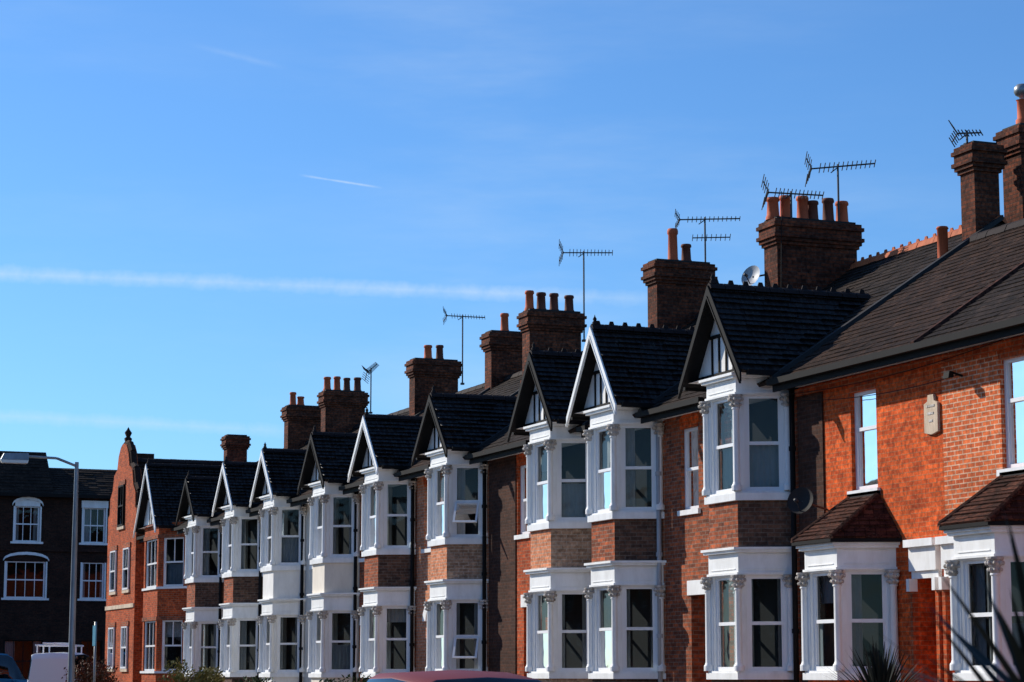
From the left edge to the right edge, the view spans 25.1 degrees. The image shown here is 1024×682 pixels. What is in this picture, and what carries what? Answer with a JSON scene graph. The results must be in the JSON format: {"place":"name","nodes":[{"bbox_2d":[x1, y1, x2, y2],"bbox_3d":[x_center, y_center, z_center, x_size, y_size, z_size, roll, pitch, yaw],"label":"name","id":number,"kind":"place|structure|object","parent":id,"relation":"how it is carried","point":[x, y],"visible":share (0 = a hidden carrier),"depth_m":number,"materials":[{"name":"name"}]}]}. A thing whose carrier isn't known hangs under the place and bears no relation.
{"place":"outdoors","nodes":[
{"label":"outdoors","id":0,"kind":"place"},
{"bbox_2d":[0,653,26,681],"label":"car","id":1,"kind":"object","parent":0,"point":[10,671],"visible":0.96,"depth_m":101.60,"materials":[{"name":"blue paint"}]},
{"bbox_2d":[27,642,90,681],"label":"work van","id":2,"kind":"object","parent":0,"point":[46,667],"visible":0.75,"depth_m":96.11,"materials":[{"name":"white paint"}]},
{"bbox_2d":[0,453,153,679],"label":"walls","id":3,"kind":"structure","parent":0,"point":[46,619],"depth_m":111.23,"materials":[{"name":"brick"}]},
{"bbox_2d":[3,506,105,679],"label":"windows","id":4,"kind":"structure","parent":3,"relation":"attached to","point":[24,579],"depth_m":111.66,"materials":[{"name":"clear glass"}]},
{"bbox_2d":[0,451,116,498],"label":"roof","id":5,"kind":"structure","parent":3,"relation":"on","point":[35,477],"depth_m":112.44,"materials":[{"name":"black tile"}]},
{"bbox_2d":[367,670,541,681],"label":"parked car","id":6,"kind":"object","parent":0,"point":[454,676],"visible":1,"depth_m":22.65,"materials":[{"name":"red paint"}]},
{"bbox_2d":[0,0,1023,469],"label":"sky","id":7,"kind":"structure","parent":0,"point":[213,212],"materials":[{"name":"blue"}]},
{"bbox_2d":[870,513,1023,681],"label":"cordyline plant","id":8,"kind":"object","parent":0,"point":[1016,651],"visible":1,"depth_m":5.10,"materials":[{"name":"green plant"}]},
{"label":"ground","id":9,"kind":"structure","parent":0,"visible":0},
{"bbox_2d":[104,427,144,681],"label":"walls","id":10,"kind":"structure","parent":9,"relation":"on","point":[123,607],"depth_m":88.97,"materials":[{"name":"red brick"}]},
{"bbox_2d":[107,484,130,668],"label":"windows","id":11,"kind":"structure","parent":10,"relation":"attached to","point":[125,586],"depth_m":89.89,"materials":[{"name":"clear glass"}]},
{"bbox_2d":[138,458,222,480],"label":"roof","id":12,"kind":"structure","parent":10,"relation":"attached to","point":[142,462],"depth_m":91.01,"materials":[{"name":"brown tile"}]},
{"bbox_2d":[140,522,186,681],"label":"walls","id":13,"kind":"structure","parent":9,"relation":"on","point":[161,602],"depth_m":82.79,"materials":[{"name":"red brick"}]},
{"bbox_2d":[133,464,155,542],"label":"gable and gutters","id":14,"kind":"structure","parent":13,"relation":"attached to","point":[149,518],"depth_m":84.80,"materials":[{"name":"white paint"}]},
{"bbox_2d":[144,537,183,670],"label":"windows","id":15,"kind":"structure","parent":13,"relation":"attached to","point":[173,572],"depth_m":83.30,"materials":[{"name":"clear glass"}]},
{"bbox_2d":[135,441,306,535],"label":"roof","id":16,"kind":"structure","parent":13,"relation":"on","point":[166,481],"depth_m":84.27,"materials":[{"name":"black tile"}]},
{"bbox_2d":[280,392,320,448],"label":"chimney stack","id":17,"kind":"object","parent":16,"relation":"on","point":[300,419],"visible":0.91,"depth_m":84.42,"materials":[{"name":"brick"}]},
{"bbox_2d":[203,582,223,681],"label":"walls","id":18,"kind":"structure","parent":9,"relation":"on","point":[223,603],"depth_m":77.49,"materials":[{"name":"brick"}]},
{"bbox_2d":[188,527,219,671],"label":"windows and door","id":19,"kind":"structure","parent":18,"relation":"attached to","point":[209,566],"depth_m":78.09,"materials":[{"name":"white glass"}]},
{"bbox_2d":[178,440,308,526],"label":"roof","id":20,"kind":"structure","parent":18,"relation":"on","point":[202,490],"depth_m":78.34,"materials":[{"name":"black tile"}]},
{"bbox_2d":[174,477,221,681],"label":"gable and gutters","id":21,"kind":"structure","parent":20,"relation":"attached to","point":[180,529],"depth_m":77.64,"materials":[{"name":"black paint"}]},
{"bbox_2d":[262,505,306,681],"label":"walls","id":22,"kind":"structure","parent":9,"relation":"on","point":[305,588],"depth_m":68.59,"materials":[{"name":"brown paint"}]},
{"bbox_2d":[264,508,300,671],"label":"windows and door","id":23,"kind":"structure","parent":22,"relation":"attached to","point":[288,626],"depth_m":69.09,"materials":[{"name":"white glass"}]},
{"bbox_2d":[253,408,424,507],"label":"roof","id":24,"kind":"structure","parent":22,"relation":"on","point":[284,468],"depth_m":69.54,"materials":[{"name":"black tile"}]},
{"bbox_2d":[305,492,359,681],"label":"walls","id":25,"kind":"structure","parent":9,"relation":"on","point":[309,571],"depth_m":68.17,"materials":[{"name":"white paint"}]},
{"bbox_2d":[314,495,353,671],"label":"windows and door","id":26,"kind":"structure","parent":25,"relation":"attached to","point":[340,654],"depth_m":64.39,"materials":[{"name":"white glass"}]},
{"bbox_2d":[294,383,489,497],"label":"roof","id":27,"kind":"structure","parent":25,"relation":"on","point":[335,450],"depth_m":64.83,"materials":[{"name":"brown tile"}]},
{"bbox_2d":[479,313,521,389],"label":"chimney stack","id":28,"kind":"object","parent":27,"relation":"on","point":[501,348],"visible":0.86,"depth_m":66.08,"materials":[{"name":"brick"}]},
{"bbox_2d":[358,479,416,681],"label":"walls","id":29,"kind":"structure","parent":9,"relation":"on","point":[361,575],"depth_m":63.23,"materials":[{"name":"brick"}]},
{"bbox_2d":[367,482,409,671],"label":"windows and door","id":30,"kind":"structure","parent":29,"relation":"attached to","point":[396,516],"depth_m":60.30,"materials":[{"name":"white glass"}]},
{"bbox_2d":[347,371,521,484],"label":"roof","id":31,"kind":"structure","parent":29,"relation":"on","point":[393,438],"depth_m":60.52,"materials":[{"name":"black tile"}]},
{"bbox_2d":[404,345,462,415],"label":"chimney stack","id":32,"kind":"object","parent":31,"relation":"on","point":[427,372],"visible":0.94,"depth_m":71.06,"materials":[{"name":"brick"}]},
{"bbox_2d":[443,308,484,384],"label":"tv aerial","id":33,"kind":"object","parent":32,"relation":"attached to","point":[462,316],"visible":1,"depth_m":71.93,"materials":[{"name":"metal"}]},
{"bbox_2d":[516,290,586,383],"bbox_3d":[1.070,0.367,61.990,1.740,3.400,0.760,3,-9,-21],"label":"chimney stack","id":34,"kind":"object","parent":31,"relation":"on","point":[542,327],"visible":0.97,"depth_m":61.86,"materials":[{"name":"brick"}]},
{"bbox_2d":[559,239,612,341],"bbox_3d":[2.010,-1.362,62.594,1.470,2.795,0.356,0,-8,0],"label":"tv aerial","id":35,"kind":"object","parent":34,"relation":"attached to","point":[561,259],"visible":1,"depth_m":62.67,"materials":[{"name":"metal"}]},
{"bbox_2d":[416,462,488,671],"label":"walls","id":36,"kind":"structure","parent":9,"relation":"on","point":[423,566],"depth_m":58.86,"materials":[{"name":"brick"}]},
{"bbox_2d":[427,465,481,670],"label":"windows and door","id":37,"kind":"structure","parent":36,"relation":"attached to","point":[467,522],"depth_m":55.19,"materials":[{"name":"white glass"}]},
{"bbox_2d":[403,351,582,470],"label":"roof","id":38,"kind":"structure","parent":36,"relation":"on","point":[471,423],"depth_m":55.68,"materials":[{"name":"brown tile"}]},
{"bbox_2d":[489,453,547,676],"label":"walls","id":39,"kind":"structure","parent":9,"relation":"on","point":[509,558],"depth_m":53.35,"materials":[{"name":"red brick"}]},
{"bbox_2d":[521,440,588,670],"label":"windows and door","id":40,"kind":"structure","parent":39,"relation":"attached to","point":[572,606],"depth_m":49.44,"materials":[{"name":"white glass"}]},
{"bbox_2d":[522,421,591,681],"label":"bay window","id":41,"kind":"structure","parent":39,"relation":"attached to","point":[561,552],"depth_m":48.90,"materials":[{"name":"paint"}]},
{"bbox_2d":[474,313,698,452],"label":"roof","id":42,"kind":"structure","parent":39,"relation":"on","point":[557,371],"depth_m":49.85,"materials":[{"name":"black tile"}]},
{"bbox_2d":[641,228,717,328],"bbox_3d":[3.978,-0.832,54.742,1.660,3.700,0.760,3,-9,-21],"label":"chimney stack","id":43,"kind":"object","parent":42,"relation":"on","point":[676,287],"visible":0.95,"depth_m":54.50,"materials":[{"name":"brick"}]},
{"bbox_2d":[675,209,739,261],"bbox_3d":[4.694,-2.146,55.193,1.569,2.029,0.252,0,-8,0],"label":"tv aerial","id":44,"kind":"object","parent":43,"relation":"attached to","point":[705,237],"visible":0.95,"depth_m":55.26,"materials":[{"name":"metal"}]},
{"bbox_2d":[662,421,665,681],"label":"walls","id":45,"kind":"structure","parent":9,"relation":"on","point":[664,554],"depth_m":45.65,"materials":[{"name":"brick"}]},
{"bbox_2d":[565,326,663,681],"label":"gable and gutters","id":46,"kind":"structure","parent":45,"relation":"attached to","point":[600,393],"depth_m":46.38,"materials":[{"name":"white paint"}]},
{"bbox_2d":[571,315,694,426],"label":"roof","id":47,"kind":"structure","parent":45,"relation":"on","point":[644,367],"depth_m":46.73,"materials":[{"name":"brown tile"}]},
{"bbox_2d":[664,224,1001,681],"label":"walls","id":48,"kind":"structure","parent":9,"relation":"on","point":[686,543],"depth_m":44.63,"materials":[{"name":"brick"}]},
{"bbox_2d":[635,285,798,681],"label":"gable and gutters","id":49,"kind":"structure","parent":48,"relation":"attached to","point":[720,358],"depth_m":41.89,"materials":[{"name":"black paint"}]},
{"bbox_2d":[684,395,786,670],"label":"windows and door","id":50,"kind":"structure","parent":48,"relation":"attached to","point":[766,595],"depth_m":41.48,"materials":[{"name":"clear glass"}]},
{"bbox_2d":[698,372,793,681],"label":"bay window","id":51,"kind":"structure","parent":48,"relation":"attached to","point":[749,533],"depth_m":40.93,"materials":[{"name":"white paint"}]},
{"bbox_2d":[648,215,1006,408],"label":"roof","id":52,"kind":"structure","parent":48,"relation":"on","point":[774,330],"depth_m":42.23,"materials":[{"name":"black tile"}]},
{"bbox_2d":[756,195,864,289],"bbox_3d":[6.201,-1.398,47.780,2.110,3.230,0.810,3,-9,-21],"label":"chimney stack","id":53,"kind":"object","parent":52,"relation":"on","point":[816,252],"visible":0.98,"depth_m":47.56,"materials":[{"name":"brick"}]},
{"bbox_2d":[741,265,763,285],"bbox_3d":[5.018,-1.363,47.711,0.640,0.455,0.314,-4,-9,23],"label":"satellite dish","id":54,"kind":"object","parent":53,"relation":"attached to","point":[751,275],"visible":0.94,"depth_m":47.83,"materials":[{"name":"metal"}]},
{"bbox_2d":[761,174,823,218],"bbox_3d":[5.794,-2.775,47.477,1.269,1.268,0.356,1,-8,-4],"label":"tv aerial","id":55,"kind":"object","parent":53,"relation":"attached to","point":[783,193],"visible":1,"depth_m":47.49,"materials":[{"name":"metal"}]},
{"bbox_2d":[804,151,875,220],"bbox_3d":[6.870,-2.997,48.095,1.464,1.885,0.356,0,-8,-2],"label":"tv aerial","id":56,"kind":"object","parent":53,"relation":"attached to","point":[824,167],"visible":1,"depth_m":48.16,"materials":[{"name":"metal"}]},
{"bbox_2d":[781,191,1002,400],"bbox_3d":[5.698,-1.345,40.895,1.570,5.245,12.068,1,-8,-9],"label":"telephone cable","id":57,"kind":"object","parent":52,"relation":"attached to","point":[875,378],"visible":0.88,"depth_m":38.51,"materials":[{"name":"black paint"}]},
{"bbox_2d":[936,83,1023,257],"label":"chimney stack","id":58,"kind":"object","parent":52,"relation":"on","point":[978,167],"visible":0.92,"depth_m":43.09,"materials":[{"name":"brick"}]},
{"bbox_2d":[948,120,982,146],"bbox_3d":[8.533,-3.917,43.273,0.616,0.526,0.252,-6,-10,36],"label":"tv aerial","id":59,"kind":"object","parent":58,"relation":"attached to","point":[966,133],"visible":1,"depth_m":43.29,"materials":[{"name":"metal"}]},
{"bbox_2d":[797,354,945,681],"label":"walls","id":60,"kind":"structure","parent":9,"relation":"on","point":[910,464],"depth_m":37.36,"materials":[{"name":"orange brick"}]},
{"bbox_2d":[787,487,827,513],"bbox_3d":[5.130,2.726,39.273,0.957,0.458,0.436,5,-10,-32],"label":"satellite dish","id":61,"kind":"object","parent":60,"relation":"attached to","point":[800,500],"visible":1,"depth_m":39.17,"materials":[{"name":"metal"}]},
{"bbox_2d":[791,538,901,681],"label":"bay window","id":62,"kind":"structure","parent":60,"relation":"attached to","point":[836,558],"depth_m":37.48,"materials":[{"name":"white paint"}]},
{"bbox_2d":[812,389,888,670],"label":"windows and door","id":63,"kind":"structure","parent":60,"relation":"attached to","point":[867,599],"depth_m":38.23,"materials":[{"name":"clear glass"}]},
{"bbox_2d":[766,345,938,497],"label":"gutters","id":64,"kind":"object","parent":60,"relation":"attached to","point":[864,363],"visible":0.97,"depth_m":38.39,"materials":[{"name":"black paint"}]},
{"bbox_2d":[780,218,1023,542],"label":"roof","id":65,"kind":"structure","parent":60,"relation":"on","point":[978,266],"depth_m":38.85,"materials":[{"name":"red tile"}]},
{"bbox_2d":[924,394,939,434],"bbox_3d":[6.676,1.171,36.645,0.057,0.640,0.400,3,-9,-21],"label":"stone plaque","id":66,"kind":"object","parent":60,"relation":"attached to","point":[932,415],"visible":1,"depth_m":36.60,"materials":[{"name":"beige stone"}]},
{"bbox_2d":[935,334,1023,681],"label":"walls","id":67,"kind":"structure","parent":9,"relation":"on","point":[974,429],"depth_m":35.65,"materials":[{"name":"orange brick"}]},
{"bbox_2d":[943,370,962,378],"bbox_3d":[6.886,0.522,35.823,0.345,0.130,0.160,3,-9,-21],"label":"security light","id":68,"kind":"object","parent":67,"relation":"attached to","point":[949,374],"visible":1,"depth_m":35.76,"materials":[{"name":"black paint"}]},
{"bbox_2d":[921,267,1023,526],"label":"roof","id":69,"kind":"structure","parent":67,"relation":"on","point":[997,498],"depth_m":34.48,"materials":[{"name":"red tile"}]},
{"bbox_2d":[906,315,1023,476],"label":"gutters","id":70,"kind":"object","parent":69,"relation":"attached to","point":[989,333],"visible":1,"depth_m":34.98,"materials":[{"name":"black paint"}]},
{"bbox_2d":[939,521,1023,681],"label":"bay window","id":71,"kind":"structure","parent":67,"relation":"attached to","point":[989,542],"depth_m":33.52,"materials":[{"name":"white paint"}]},
{"bbox_2d":[963,356,1023,669],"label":"windows and door","id":72,"kind":"structure","parent":67,"relation":"attached to","point":[977,602],"depth_m":34.32,"materials":[{"name":"white glass"}]},
{"bbox_3d":[-5.367,9.723,57.303,6.400,0.140,82.000,3,-9,-21],"label":"front garden","id":73,"kind":"object","parent":9,"relation":"on","visible":0},
{"bbox_2d":[61,656,119,681],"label":"garden shrub","id":74,"kind":"object","parent":73,"relation":"on","point":[105,675],"visible":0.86,"depth_m":83.24,"materials":[{"name":"green plant"}]},
{"bbox_2d":[157,657,224,681],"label":"garden shrub","id":75,"kind":"object","parent":73,"relation":"on","point":[205,675],"visible":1,"depth_m":67.32,"materials":[{"name":"green plant"}]},
{"bbox_2d":[181,515,223,681],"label":"bay window","id":76,"kind":"structure","parent":73,"relation":"on","point":[202,599],"depth_m":77.63,"materials":[{"name":"white paint"}]},
{"bbox_2d":[207,463,261,680],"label":"gable and gutters","id":77,"kind":"structure","parent":73,"relation":"on","point":[217,520],"depth_m":73.36,"materials":[{"name":"white paint"}]},
{"bbox_2d":[218,505,262,681],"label":"bay window","id":78,"kind":"structure","parent":73,"relation":"on","point":[241,591],"depth_m":73.01,"materials":[{"name":"white paint"}]},
{"bbox_2d":[235,675,272,681],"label":"garden hedge","id":79,"kind":"object","parent":73,"relation":"on","point":[261,680],"visible":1,"depth_m":58.96,"materials":[{"name":"green plant"}]},
{"bbox_2d":[246,450,306,681],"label":"gable and gutters","id":80,"kind":"structure","parent":73,"relation":"on","point":[267,489],"depth_m":68.79,"materials":[{"name":"white paint"}]},
{"bbox_2d":[257,495,306,681],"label":"bay window","id":81,"kind":"structure","parent":73,"relation":"on","point":[281,589],"depth_m":68.72,"materials":[{"name":"white paint"}]},
{"bbox_2d":[286,433,359,681],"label":"gable and gutters","id":82,"kind":"structure","parent":73,"relation":"on","point":[317,475],"depth_m":64.10,"materials":[{"name":"black paint"}]},
{"bbox_2d":[306,481,360,681],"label":"bay window","id":83,"kind":"structure","parent":73,"relation":"on","point":[332,583],"depth_m":63.95,"materials":[{"name":"white paint"}]},
{"bbox_2d":[319,673,370,681],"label":"garden hedge","id":84,"kind":"object","parent":73,"relation":"on","point":[363,680],"visible":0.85,"depth_m":50.34,"materials":[{"name":"green plant"}]},
{"bbox_2d":[339,416,416,671],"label":"gable and gutters","id":85,"kind":"structure","parent":73,"relation":"on","point":[370,460],"depth_m":59.62,"materials":[{"name":"white paint"}]},
{"bbox_2d":[357,467,416,679],"bbox_3d":[-3.318,6.702,60.135,1.103,6.730,2.362,3,-9,-21],"label":"bay window","id":86,"kind":"structure","parent":73,"relation":"on","point":[386,576],"depth_m":59.62,"materials":[{"name":"white paint"}]},
{"bbox_2d":[394,394,488,670],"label":"gable and gutters","id":87,"kind":"structure","parent":73,"relation":"on","point":[437,441],"depth_m":55.02,"materials":[{"name":"black paint"}]},
{"bbox_2d":[423,449,488,670],"bbox_3d":[-1.404,6.010,55.350,1.103,6.730,2.362,3,-9,-21],"label":"bay window","id":88,"kind":"structure","parent":73,"relation":"on","point":[456,568],"depth_m":54.83,"materials":[{"name":"paint"}]},
{"bbox_2d":[465,352,603,627],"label":"gable and gutters","id":89,"kind":"structure","parent":73,"relation":"on","point":[538,411],"depth_m":50.33,"materials":[{"name":"black paint"}]},
{"bbox_2d":[582,404,665,681],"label":"bay window","id":90,"kind":"structure","parent":73,"relation":"on","point":[624,546],"depth_m":45.84,"materials":[{"name":"white paint"}]},
{"bbox_2d":[596,425,656,670],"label":"windows and door","id":91,"kind":"structure","parent":90,"relation":"attached to","point":[639,603],"depth_m":46.32,"materials":[{"name":"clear glass"}]},
{"bbox_2d":[823,637,928,681],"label":"yucca plant","id":92,"kind":"object","parent":73,"relation":"on","point":[879,670],"visible":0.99,"depth_m":32.32,"materials":[{"name":"green plant"}]},
{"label":"walls","id":93,"kind":"object","parent":9,"relation":"on","visible":0},
{"bbox_2d":[225,517,259,671],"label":"windows and door","id":94,"kind":"structure","parent":93,"relation":"attached to","point":[247,629],"depth_m":73.50,"materials":[{"name":"white glass"}]},
{"bbox_2d":[214,412,393,517],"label":"roof","id":95,"kind":"structure","parent":93,"relation":"on","point":[240,475],"depth_m":73.81,"materials":[{"name":"brown tile"}]},
{"bbox_2d":[220,434,250,461],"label":"chimney stack","id":96,"kind":"object","parent":95,"relation":"on","point":[235,447],"visible":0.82,"depth_m":91.43,"materials":[{"name":"brick"}]},
{"bbox_2d":[317,376,369,432],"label":"chimney stack","id":97,"kind":"object","parent":95,"relation":"on","point":[343,410],"visible":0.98,"depth_m":79.02,"materials":[{"name":"brick"}]},
{"bbox_2d":[361,362,377,413],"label":"tv aerial","id":98,"kind":"object","parent":97,"relation":"attached to","point":[368,371],"visible":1,"depth_m":79.78,"materials":[{"name":"metal"}]},
{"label":"pavement","id":99,"kind":"structure","parent":0,"visible":0},
{"bbox_2d":[0,453,78,681],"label":"street lamp","id":100,"kind":"object","parent":99,"relation":"on","point":[16,458],"visible":1,"depth_m":56.66,"materials":[{"name":"metal"}]},
{"bbox_2d":[92,622,96,681],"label":"parking sign","id":101,"kind":"object","parent":99,"relation":"on","point":[94,641],"visible":1,"depth_m":62.44,"materials":[{"name":"metal"}]}
]}

